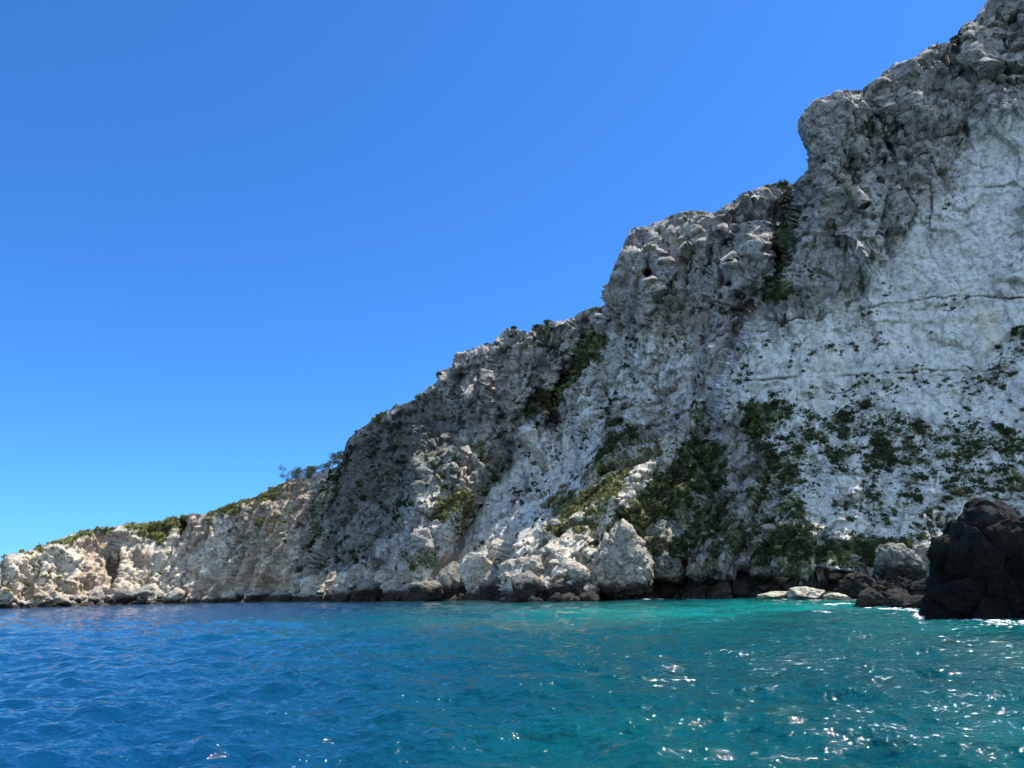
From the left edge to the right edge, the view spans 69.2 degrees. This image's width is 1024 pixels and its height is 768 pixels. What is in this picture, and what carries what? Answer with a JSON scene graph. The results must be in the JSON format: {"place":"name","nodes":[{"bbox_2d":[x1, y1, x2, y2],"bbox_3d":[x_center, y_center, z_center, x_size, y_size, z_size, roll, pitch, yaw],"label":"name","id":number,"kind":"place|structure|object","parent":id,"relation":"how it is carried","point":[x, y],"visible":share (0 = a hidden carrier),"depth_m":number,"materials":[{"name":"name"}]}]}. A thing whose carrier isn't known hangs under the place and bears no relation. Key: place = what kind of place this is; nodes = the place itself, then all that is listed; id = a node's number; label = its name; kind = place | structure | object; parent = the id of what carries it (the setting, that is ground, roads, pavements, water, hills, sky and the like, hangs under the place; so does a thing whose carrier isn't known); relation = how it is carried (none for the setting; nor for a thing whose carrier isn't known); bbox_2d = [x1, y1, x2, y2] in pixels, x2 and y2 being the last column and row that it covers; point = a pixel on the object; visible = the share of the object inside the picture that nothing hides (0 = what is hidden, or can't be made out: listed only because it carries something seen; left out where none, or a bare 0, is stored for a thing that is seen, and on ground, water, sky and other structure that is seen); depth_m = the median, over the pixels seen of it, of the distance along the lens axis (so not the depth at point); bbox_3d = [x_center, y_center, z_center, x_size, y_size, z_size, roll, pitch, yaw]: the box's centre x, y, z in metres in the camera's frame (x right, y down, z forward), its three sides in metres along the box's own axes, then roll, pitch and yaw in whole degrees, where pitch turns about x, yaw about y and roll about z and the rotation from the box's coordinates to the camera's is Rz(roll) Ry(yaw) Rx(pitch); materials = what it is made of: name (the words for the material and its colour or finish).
{"place":"outdoors","nodes":[
{"label":"outdoors","id":0,"kind":"place"},
{"bbox_2d":[0,453,343,608],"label":"headland","id":1,"kind":"structure","parent":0,"point":[196,556],"depth_m":281.61,"materials":[{"name":"stone"}]},
{"bbox_2d":[53,594,67,600],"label":"boulder","id":2,"kind":"object","parent":1,"relation":"on","point":[60,597],"visible":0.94,"depth_m":266.15,"materials":[{"name":"stone"}]},
{"bbox_2d":[87,586,104,602],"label":"boulder","id":3,"kind":"object","parent":1,"relation":"on","point":[96,594],"visible":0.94,"depth_m":278.06,"materials":[{"name":"stone"}]},
{"bbox_2d":[114,588,133,602],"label":"boulder","id":4,"kind":"object","parent":1,"relation":"on","point":[123,595],"visible":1,"depth_m":281.64,"materials":[{"name":"stone"}]},
{"bbox_2d":[132,585,155,596],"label":"boulder","id":5,"kind":"object","parent":1,"relation":"on","point":[146,590],"visible":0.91,"depth_m":285.31,"materials":[{"name":"stone"}]},
{"bbox_2d":[166,588,185,603],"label":"boulder","id":6,"kind":"object","parent":1,"relation":"on","point":[175,595],"visible":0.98,"depth_m":278.95,"materials":[{"name":"beige stone"}]},
{"bbox_2d":[220,591,236,602],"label":"boulder","id":7,"kind":"object","parent":1,"relation":"on","point":[228,596],"visible":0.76,"depth_m":266.30,"materials":[{"name":"beige stone"}]},
{"bbox_2d":[235,589,246,600],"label":"boulder","id":8,"kind":"object","parent":1,"relation":"on","point":[239,595],"visible":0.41,"depth_m":261.27,"materials":[{"name":"stone"}]},
{"bbox_2d":[246,592,262,598],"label":"boulder","id":9,"kind":"object","parent":1,"relation":"on","point":[256,595],"visible":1,"depth_m":254.65,"materials":[{"name":"stone"}]},
{"bbox_2d":[253,517,264,525],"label":"shrub","id":10,"kind":"object","parent":1,"relation":"on","point":[255,522],"visible":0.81,"depth_m":277.94,"materials":[{"name":"green plant"}]},
{"bbox_2d":[279,464,305,482],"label":"pine tree","id":11,"kind":"object","parent":1,"relation":"on","point":[286,475],"visible":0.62,"depth_m":287.39,"materials":[{"name":"green plant"}]},
{"bbox_2d":[288,465,312,480],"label":"pine tree","id":12,"kind":"object","parent":1,"relation":"on","point":[295,471],"visible":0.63,"depth_m":283.39,"materials":[{"name":"green plant"}]},
{"bbox_2d":[303,465,320,480],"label":"pine tree","id":13,"kind":"object","parent":1,"relation":"on","point":[308,474],"visible":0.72,"depth_m":280.96,"materials":[{"name":"green plant"}]},
{"bbox_2d":[309,462,336,473],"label":"pine tree","id":14,"kind":"object","parent":1,"relation":"on","point":[313,470],"visible":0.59,"depth_m":275.23,"materials":[{"name":"green plant"}]},
{"bbox_2d":[318,452,341,471],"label":"pine tree","id":15,"kind":"object","parent":1,"relation":"on","point":[326,465],"visible":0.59,"depth_m":270.82,"materials":[{"name":"green plant"}]},
{"bbox_2d":[331,450,343,468],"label":"pine tree","id":16,"kind":"object","parent":1,"relation":"on","point":[339,455],"visible":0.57,"depth_m":261.63,"materials":[{"name":"green plant"}]},
{"bbox_2d":[0,0,985,560],"label":"sky","id":17,"kind":"structure","parent":0,"point":[236,236],"materials":[{"name":"blue"}]},
{"bbox_2d":[0,597,1023,767],"bbox_3d":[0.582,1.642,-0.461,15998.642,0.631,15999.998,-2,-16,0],"label":"sea","id":18,"kind":"structure","parent":0,"point":[755,682],"depth_m":13.55,"materials":[{"name":"liquid"}]},
{"bbox_2d":[43,599,56,606],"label":"boulder","id":19,"kind":"object","parent":18,"relation":"in","point":[52,603],"visible":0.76,"depth_m":262.33,"materials":[{"name":"stone"}]},
{"bbox_2d":[135,596,146,603],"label":"boulder","id":20,"kind":"object","parent":18,"relation":"in","point":[141,600],"visible":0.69,"depth_m":282.46,"materials":[{"name":"stone"}]},
{"bbox_2d":[200,595,216,602],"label":"boulder","id":21,"kind":"object","parent":18,"relation":"in","point":[208,599],"visible":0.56,"depth_m":269.69,"materials":[{"name":"beige stone"}]},
{"bbox_2d":[260,589,274,600],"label":"boulder","id":22,"kind":"object","parent":18,"relation":"in","point":[266,592],"visible":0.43,"depth_m":256.35,"materials":[{"name":"stone"}]},
{"bbox_2d":[263,591,292,601],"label":"boulder","id":23,"kind":"object","parent":18,"relation":"in","point":[281,596],"visible":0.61,"depth_m":244.75,"materials":[{"name":"stone"}]},
{"bbox_2d":[299,575,316,601],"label":"boulder","id":24,"kind":"object","parent":18,"relation":"in","point":[305,588],"visible":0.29,"depth_m":209.31,"materials":[{"name":"beige stone"}]},
{"bbox_2d":[326,583,356,601],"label":"boulder","id":25,"kind":"object","parent":18,"relation":"in","point":[338,591],"visible":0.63,"depth_m":186.20,"materials":[{"name":"stone"}]},
{"bbox_2d":[353,578,383,600],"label":"boulder","id":26,"kind":"object","parent":18,"relation":"in","point":[366,589],"visible":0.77,"depth_m":173.94,"materials":[{"name":"stone"}]},
{"bbox_2d":[382,582,404,600],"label":"boulder","id":27,"kind":"object","parent":18,"relation":"in","point":[388,592],"visible":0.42,"depth_m":166.17,"materials":[{"name":"stone"}]},
{"bbox_2d":[405,580,443,601],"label":"boulder","id":28,"kind":"object","parent":18,"relation":"in","point":[432,590],"visible":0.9,"depth_m":147.81,"materials":[{"name":"grey stone"}]},
{"bbox_2d":[437,594,457,600],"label":"boulder","id":29,"kind":"object","parent":18,"relation":"in","point":[454,597],"visible":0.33,"depth_m":150.01,"materials":[{"name":"beige stone"}]},
{"bbox_2d":[437,561,466,598],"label":"boulder","id":30,"kind":"object","parent":18,"relation":"in","point":[450,580],"visible":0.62,"depth_m":151.38,"materials":[{"name":"grey stone"}]},
{"bbox_2d":[459,552,497,597],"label":"boulder","id":31,"kind":"object","parent":18,"relation":"in","point":[474,567],"visible":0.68,"depth_m":144.13,"materials":[{"name":"beige stone"}]},
{"bbox_2d":[479,570,502,599],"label":"boulder","id":32,"kind":"object","parent":18,"relation":"in","point":[489,581],"visible":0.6,"depth_m":138.50,"materials":[{"name":"stone"}]},
{"bbox_2d":[511,570,541,601],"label":"boulder","id":33,"kind":"object","parent":18,"relation":"in","point":[526,584],"visible":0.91,"depth_m":102.75,"materials":[{"name":"stone"}]},
{"bbox_2d":[527,595,536,601],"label":"boulder","id":34,"kind":"object","parent":18,"relation":"in","point":[530,598],"visible":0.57,"depth_m":101.49,"materials":[{"name":"stone"}]},
{"bbox_2d":[546,592,562,601],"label":"boulder","id":35,"kind":"object","parent":18,"relation":"in","point":[555,596],"visible":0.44,"depth_m":101.07,"materials":[{"name":"stone"}]},
{"bbox_2d":[560,593,574,601],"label":"boulder","id":36,"kind":"object","parent":18,"relation":"in","point":[567,597],"visible":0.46,"depth_m":98.74,"materials":[{"name":"beige stone"}]},
{"bbox_2d":[579,590,598,600],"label":"boulder","id":37,"kind":"object","parent":18,"relation":"in","point":[590,595],"visible":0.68,"depth_m":98.44,"materials":[{"name":"stone"}]},
{"bbox_2d":[589,519,654,599],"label":"pointed boulder","id":38,"kind":"object","parent":18,"relation":"in","point":[622,561],"visible":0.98,"depth_m":102.41,"materials":[{"name":"stone"}]},
{"bbox_2d":[757,591,788,598],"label":"boulder","id":39,"kind":"object","parent":18,"relation":"in","point":[776,595],"visible":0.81,"depth_m":80.04,"materials":[{"name":"stone"}]},
{"bbox_2d":[786,586,824,598],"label":"boulder","id":40,"kind":"object","parent":18,"relation":"in","point":[803,592],"visible":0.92,"depth_m":77.75,"materials":[{"name":"stone"}]},
{"bbox_2d":[823,593,857,599],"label":"boulder","id":41,"kind":"object","parent":18,"relation":"in","point":[833,596],"visible":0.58,"depth_m":74.18,"materials":[{"name":"stone"}]},
{"bbox_2d":[834,571,876,598],"bbox_3d":[29.756,17.384,63.416,4.231,2.653,3.581,-2,-16,0],"label":"rock slab","id":42,"kind":"object","parent":18,"relation":"in","point":[852,585],"visible":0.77,"depth_m":62.60,"materials":[{"name":"grey stone"}]},
{"bbox_2d":[858,588,884,606],"bbox_3d":[24.020,14.360,49.703,1.648,1.402,1.525,-2,-16,0],"label":"boulder","id":43,"kind":"object","parent":18,"relation":"in","point":[869,597],"visible":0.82,"depth_m":49.25,"materials":[{"name":"stone"}]},
{"bbox_2d":[852,576,926,606],"bbox_3d":[26.964,14.829,51.740,6.028,2.830,5.105,-2,-16,0],"label":"rock ledge","id":44,"kind":"object","parent":18,"relation":"in","point":[912,588],"visible":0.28,"depth_m":50.83,"materials":[{"name":"grey stone"}]},
{"bbox_2d":[873,542,927,580],"bbox_3d":[28.317,13.165,54.267,3.572,3.105,3.418,-11,-18,31],"label":"rock block","id":45,"kind":"object","parent":44,"relation":"on","point":[894,560],"visible":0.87,"depth_m":53.17,"materials":[{"name":"grey stone"}]},
{"bbox_2d":[912,543,929,571],"bbox_3d":[31.155,13.196,56.235,2.270,2.322,2.581,-10,-18,28],"label":"rock block","id":46,"kind":"object","parent":45,"relation":"on","point":[921,549],"visible":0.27,"depth_m":55.44,"materials":[{"name":"beige stone"}]},
{"bbox_2d":[882,587,910,607],"bbox_3d":[24.945,13.858,47.831,2.135,1.441,1.736,-2,-16,0],"label":"boulder","id":47,"kind":"object","parent":18,"relation":"in","point":[895,597],"visible":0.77,"depth_m":47.36,"materials":[{"name":"stone"}]},
{"bbox_2d":[903,595,923,607],"bbox_3d":[24.775,13.309,44.946,1.960,1.062,1.861,-2,-16,0],"label":"boulder","id":48,"kind":"object","parent":18,"relation":"in","point":[913,601],"visible":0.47,"depth_m":44.77,"materials":[{"name":"stone"}]},
{"bbox_2d":[918,497,1023,619],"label":"sea rock","id":49,"kind":"object","parent":18,"relation":"in","point":[975,553],"visible":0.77,"depth_m":33.32,"materials":[{"name":"black stone"}]},
{"bbox_2d":[296,0,1023,602],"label":"cliff","id":50,"kind":"structure","parent":0,"point":[970,138],"depth_m":122.55,"materials":[{"name":"stone"}]},
{"bbox_2d":[348,563,366,585],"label":"boulder","id":51,"kind":"object","parent":50,"relation":"on","point":[355,574],"visible":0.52,"depth_m":185.06,"materials":[{"name":"stone"}]},
{"bbox_2d":[363,569,375,578],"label":"boulder","id":52,"kind":"object","parent":50,"relation":"on","point":[369,573],"visible":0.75,"depth_m":183.99,"materials":[{"name":"beige stone"}]},
{"bbox_2d":[374,568,397,585],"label":"boulder","id":53,"kind":"object","parent":50,"relation":"on","point":[381,576],"visible":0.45,"depth_m":174.45,"materials":[{"name":"beige stone"}]},
{"bbox_2d":[380,580,393,589],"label":"boulder","id":54,"kind":"object","parent":50,"relation":"on","point":[384,585],"visible":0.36,"depth_m":171.88,"materials":[{"name":"beige stone"}]},
{"bbox_2d":[1,184,790,598],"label":"pale scrub","id":55,"kind":"object","parent":50,"relation":"on","point":[143,530],"visible":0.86,"depth_m":163.97,"materials":[{"name":"green plant"}]},
{"bbox_2d":[395,587,408,600],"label":"boulder","id":56,"kind":"object","parent":50,"relation":"on","point":[399,592],"visible":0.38,"depth_m":158.78,"materials":[{"name":"stone"}]},
{"bbox_2d":[397,561,411,583],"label":"boulder","id":57,"kind":"object","parent":50,"relation":"on","point":[404,575],"visible":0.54,"depth_m":169.03,"materials":[{"name":"beige stone"}]},
{"bbox_2d":[412,571,422,579],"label":"boulder","id":58,"kind":"object","parent":50,"relation":"on","point":[417,575],"visible":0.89,"depth_m":152.71,"materials":[{"name":"beige stone"}]},
{"bbox_2d":[487,538,504,558],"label":"boulder","id":59,"kind":"object","parent":50,"relation":"on","point":[494,545],"visible":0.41,"depth_m":151.22,"materials":[{"name":"beige stone"}]},
{"bbox_2d":[498,572,510,580],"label":"boulder","id":60,"kind":"object","parent":50,"relation":"on","point":[504,576],"visible":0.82,"depth_m":108.47,"materials":[{"name":"stone"}]},
{"bbox_2d":[497,559,515,580],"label":"boulder","id":61,"kind":"object","parent":50,"relation":"on","point":[505,566],"visible":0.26,"depth_m":118.08,"materials":[{"name":"stone"}]},
{"bbox_2d":[515,557,528,564],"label":"boulder","id":62,"kind":"object","parent":50,"relation":"on","point":[520,560],"visible":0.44,"depth_m":110.08,"materials":[{"name":"stone"}]},
{"bbox_2d":[523,555,543,573],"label":"boulder","id":63,"kind":"object","parent":50,"relation":"on","point":[533,563],"visible":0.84,"depth_m":107.27,"materials":[{"name":"stone"}]},
{"bbox_2d":[538,548,549,555],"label":"boulder","id":64,"kind":"object","parent":50,"relation":"on","point":[544,551],"visible":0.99,"depth_m":109.96,"materials":[{"name":"stone"}]},
{"bbox_2d":[548,559,559,565],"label":"boulder","id":65,"kind":"object","parent":50,"relation":"on","point":[553,562],"visible":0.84,"depth_m":107.41,"materials":[{"name":"beige stone"}]},
{"bbox_2d":[547,519,561,526],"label":"boulder","id":66,"kind":"object","parent":50,"relation":"on","point":[554,522],"visible":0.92,"depth_m":118.64,"materials":[{"name":"stone"}]},
{"bbox_2d":[549,578,568,596],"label":"boulder","id":67,"kind":"object","parent":50,"relation":"on","point":[558,586],"visible":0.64,"depth_m":102.29,"materials":[{"name":"stone"}]},
{"bbox_2d":[558,568,567,576],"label":"boulder","id":68,"kind":"object","parent":50,"relation":"on","point":[562,572],"visible":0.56,"depth_m":104.56,"materials":[{"name":"beige stone"}]},
{"bbox_2d":[565,583,573,593],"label":"boulder","id":69,"kind":"object","parent":50,"relation":"on","point":[568,588],"visible":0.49,"depth_m":102.16,"materials":[{"name":"stone"}]},
{"bbox_2d":[571,578,584,595],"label":"boulder","id":70,"kind":"object","parent":50,"relation":"on","point":[577,585],"visible":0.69,"depth_m":101.98,"materials":[{"name":"stone"}]},
{"bbox_2d":[567,562,590,582],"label":"boulder","id":71,"kind":"object","parent":50,"relation":"on","point":[575,570],"visible":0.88,"depth_m":102.64,"materials":[{"name":"stone"}]},
{"bbox_2d":[577,556,589,565],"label":"boulder","id":72,"kind":"object","parent":50,"relation":"on","point":[582,560],"visible":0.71,"depth_m":108.25,"materials":[{"name":"beige stone"}]},
{"bbox_2d":[583,583,596,591],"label":"boulder","id":73,"kind":"object","parent":50,"relation":"on","point":[588,587],"visible":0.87,"depth_m":101.89,"materials":[{"name":"beige stone"}]},
{"bbox_2d":[606,417,622,425],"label":"shrub","id":74,"kind":"object","parent":50,"relation":"on","point":[617,419],"visible":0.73,"depth_m":144.35,"materials":[{"name":"green plant"}]},
{"bbox_2d":[631,504,642,512],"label":"shrub","id":75,"kind":"object","parent":50,"relation":"on","point":[636,508],"visible":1,"depth_m":113.34,"materials":[{"name":"green plant"}]},
{"bbox_2d":[290,99,1023,589],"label":"dark scrub","id":76,"kind":"object","parent":50,"relation":"on","point":[722,513],"visible":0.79,"depth_m":108.45,"materials":[{"name":"green plant"}]},
{"bbox_2d":[653,550,685,585],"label":"boulder","id":77,"kind":"object","parent":50,"relation":"on","point":[673,574],"visible":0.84,"depth_m":105.87,"materials":[{"name":"grey stone"}]},
{"bbox_2d":[683,450,702,457],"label":"shrub","id":78,"kind":"object","parent":50,"relation":"on","point":[695,453],"visible":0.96,"depth_m":119.89,"materials":[{"name":"green plant"}]},
{"bbox_2d":[685,560,718,584],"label":"boulder","id":79,"kind":"object","parent":50,"relation":"on","point":[699,575],"visible":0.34,"depth_m":101.92,"materials":[{"name":"stone"}]},
{"bbox_2d":[701,463,714,471],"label":"shrub","id":80,"kind":"object","parent":50,"relation":"on","point":[710,466],"visible":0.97,"depth_m":116.25,"materials":[{"name":"green plant"}]},
{"bbox_2d":[736,493,745,502],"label":"boulder","id":81,"kind":"object","parent":50,"relation":"on","point":[740,497],"visible":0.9,"depth_m":102.61,"materials":[{"name":"stone"}]},
{"bbox_2d":[731,582,753,596],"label":"boulder","id":82,"kind":"object","parent":50,"relation":"on","point":[745,589],"visible":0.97,"depth_m":98.96,"materials":[{"name":"stone"}]},
{"bbox_2d":[745,499,753,507],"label":"boulder","id":83,"kind":"object","parent":50,"relation":"on","point":[749,503],"visible":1,"depth_m":100.87,"materials":[{"name":"stone"}]},
{"bbox_2d":[757,584,769,592],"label":"boulder","id":84,"kind":"object","parent":50,"relation":"on","point":[764,588],"visible":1,"depth_m":97.51,"materials":[{"name":"stone"}]},
{"bbox_2d":[749,552,782,583],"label":"boulder","id":85,"kind":"object","parent":50,"relation":"on","point":[765,573],"visible":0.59,"depth_m":97.46,"materials":[{"name":"stone"}]},
{"bbox_2d":[761,523,776,531],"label":"boulder","id":86,"kind":"object","parent":50,"relation":"on","point":[770,527],"visible":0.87,"depth_m":97.70,"materials":[{"name":"stone"}]},
{"bbox_2d":[763,517,780,523],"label":"shrub","id":87,"kind":"object","parent":50,"relation":"on","point":[768,520],"visible":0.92,"depth_m":98.17,"materials":[{"name":"green plant"}]},
{"bbox_2d":[766,583,784,591],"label":"boulder","id":88,"kind":"object","parent":50,"relation":"on","point":[774,587],"visible":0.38,"depth_m":97.62,"materials":[{"name":"stone"}]},
{"bbox_2d":[776,577,793,586],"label":"boulder","id":89,"kind":"object","parent":50,"relation":"on","point":[784,581],"visible":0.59,"depth_m":96.22,"materials":[{"name":"stone"}]},
{"bbox_2d":[778,405,792,412],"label":"shrub","id":90,"kind":"object","parent":50,"relation":"on","point":[787,408],"visible":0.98,"depth_m":109.54,"materials":[{"name":"green plant"}]},
{"bbox_2d":[795,526,810,533],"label":"shrub","id":91,"kind":"object","parent":50,"relation":"on","point":[798,530],"visible":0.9,"depth_m":93.56,"materials":[{"name":"green plant"}]},
{"bbox_2d":[795,577,816,588],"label":"boulder","id":92,"kind":"object","parent":50,"relation":"on","point":[811,582],"visible":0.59,"depth_m":93.04,"materials":[{"name":"stone"}]},
{"bbox_2d":[798,89,853,171],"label":"cliff brow","id":93,"kind":"object","parent":50,"relation":"on","point":[825,126],"visible":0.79,"depth_m":121.53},
{"bbox_2d":[828,578,840,585],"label":"boulder","id":94,"kind":"object","parent":50,"relation":"on","point":[833,582],"visible":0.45,"depth_m":95.85,"materials":[{"name":"stone"}]},
{"bbox_2d":[829,572,841,579],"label":"boulder","id":95,"kind":"object","parent":50,"relation":"on","point":[834,575],"visible":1,"depth_m":94.76,"materials":[{"name":"stone"}]},
{"bbox_2d":[842,415,854,423],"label":"shrub","id":96,"kind":"object","parent":50,"relation":"on","point":[847,419],"visible":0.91,"depth_m":106.51,"materials":[{"name":"green plant"}]},
{"bbox_2d":[868,437,883,446],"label":"shrub","id":97,"kind":"object","parent":50,"relation":"on","point":[873,441],"visible":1,"depth_m":103.04,"materials":[{"name":"green plant"}]},
{"bbox_2d":[871,430,890,439],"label":"shrub","id":98,"kind":"object","parent":50,"relation":"on","point":[882,433],"visible":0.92,"depth_m":103.42,"materials":[{"name":"green plant"}]},
{"bbox_2d":[910,471,928,480],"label":"shrub","id":99,"kind":"object","parent":50,"relation":"on","point":[922,476],"visible":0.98,"depth_m":97.65,"materials":[{"name":"green plant"}]},
{"bbox_2d":[948,488,964,495],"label":"shrub","id":100,"kind":"object","parent":50,"relation":"on","point":[957,492],"visible":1,"depth_m":94.14,"materials":[{"name":"green plant"}]},
{"bbox_2d":[991,423,1004,429],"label":"shrub","id":101,"kind":"object","parent":50,"relation":"on","point":[998,426],"visible":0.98,"depth_m":98.85,"materials":[{"name":"green plant"}]},
{"bbox_2d":[998,426,1015,435],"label":"shrub","id":102,"kind":"object","parent":50,"relation":"on","point":[1007,432],"visible":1,"depth_m":97.92,"materials":[{"name":"green plant"}]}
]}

